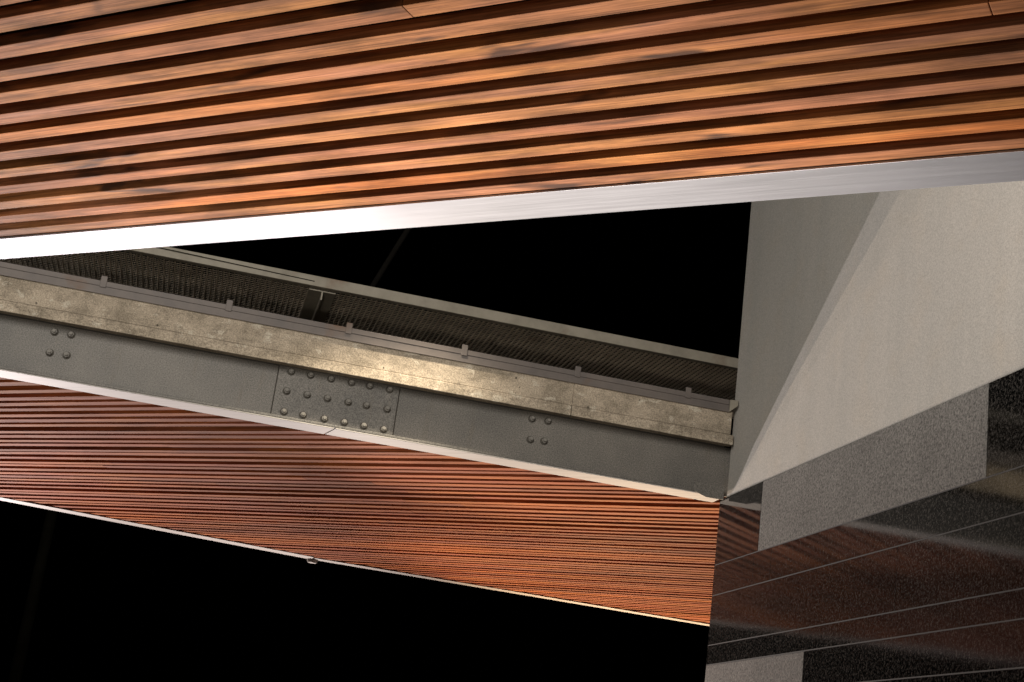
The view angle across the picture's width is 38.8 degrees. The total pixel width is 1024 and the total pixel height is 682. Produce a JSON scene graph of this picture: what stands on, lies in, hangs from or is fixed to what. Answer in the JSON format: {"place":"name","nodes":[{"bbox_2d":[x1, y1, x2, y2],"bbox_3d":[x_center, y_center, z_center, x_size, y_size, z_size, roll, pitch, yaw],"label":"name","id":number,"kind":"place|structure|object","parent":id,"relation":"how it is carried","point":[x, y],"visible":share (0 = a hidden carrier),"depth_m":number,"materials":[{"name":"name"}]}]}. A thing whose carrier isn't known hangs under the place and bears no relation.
{"place":"outdoors","nodes":[
{"label":"outdoors","id":0,"kind":"place"},
{"bbox_2d":[8,507,58,681],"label":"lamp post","id":1,"kind":"object","parent":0,"point":[24,635],"depth_m":27.09,"materials":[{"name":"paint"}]},
{"bbox_2d":[0,202,751,681],"label":"sky","id":2,"kind":"structure","parent":0,"point":[118,602],"materials":[{"name":"black"}]},
{"bbox_2d":[0,0,1023,258],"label":"timber soffit","id":3,"kind":"structure","parent":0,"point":[130,124],"depth_m":5.41,"materials":[{"name":"brown wood"}]},
{"bbox_2d":[705,181,1023,681],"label":"bridge pier","id":4,"kind":"structure","parent":0,"point":[871,520],"depth_m":8.94,"materials":[{"name":"concrete"}]},
{"bbox_2d":[0,313,730,499],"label":"steel girder","id":5,"kind":"object","parent":4,"relation":"attached to","point":[98,358],"visible":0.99,"depth_m":10.89,"materials":[{"name":"grey metal"}]},
{"bbox_2d":[0,369,725,625],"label":"timber soffit","id":6,"kind":"structure","parent":5,"relation":"attached to","point":[309,492],"depth_m":13.44,"materials":[{"name":"brown wood"}]},
{"bbox_2d":[0,275,732,446],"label":"concrete slab","id":7,"kind":"structure","parent":5,"relation":"on","point":[156,323],"depth_m":10.84,"materials":[{"name":"grey concrete"}]},
{"bbox_2d":[0,246,737,418],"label":"grating walkway","id":8,"kind":"structure","parent":7,"relation":"on","point":[316,305],"depth_m":12.33,"materials":[{"name":"metal"}]},
{"bbox_2d":[370,228,410,286],"bbox_3d":[0.784,-4.134,14.921,3.299,8.409,0.052,11,-17,-11],"label":"stay cable","id":9,"kind":"object","parent":8,"relation":"attached to","point":[391,255],"depth_m":13.49,"materials":[{"name":"black metal"}]},
{"bbox_2d":[0,261,737,411],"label":"steel angle","id":10,"kind":"object","parent":7,"relation":"on","point":[228,309],"visible":1,"depth_m":10.87,"materials":[{"name":"grey metal"}]}
]}

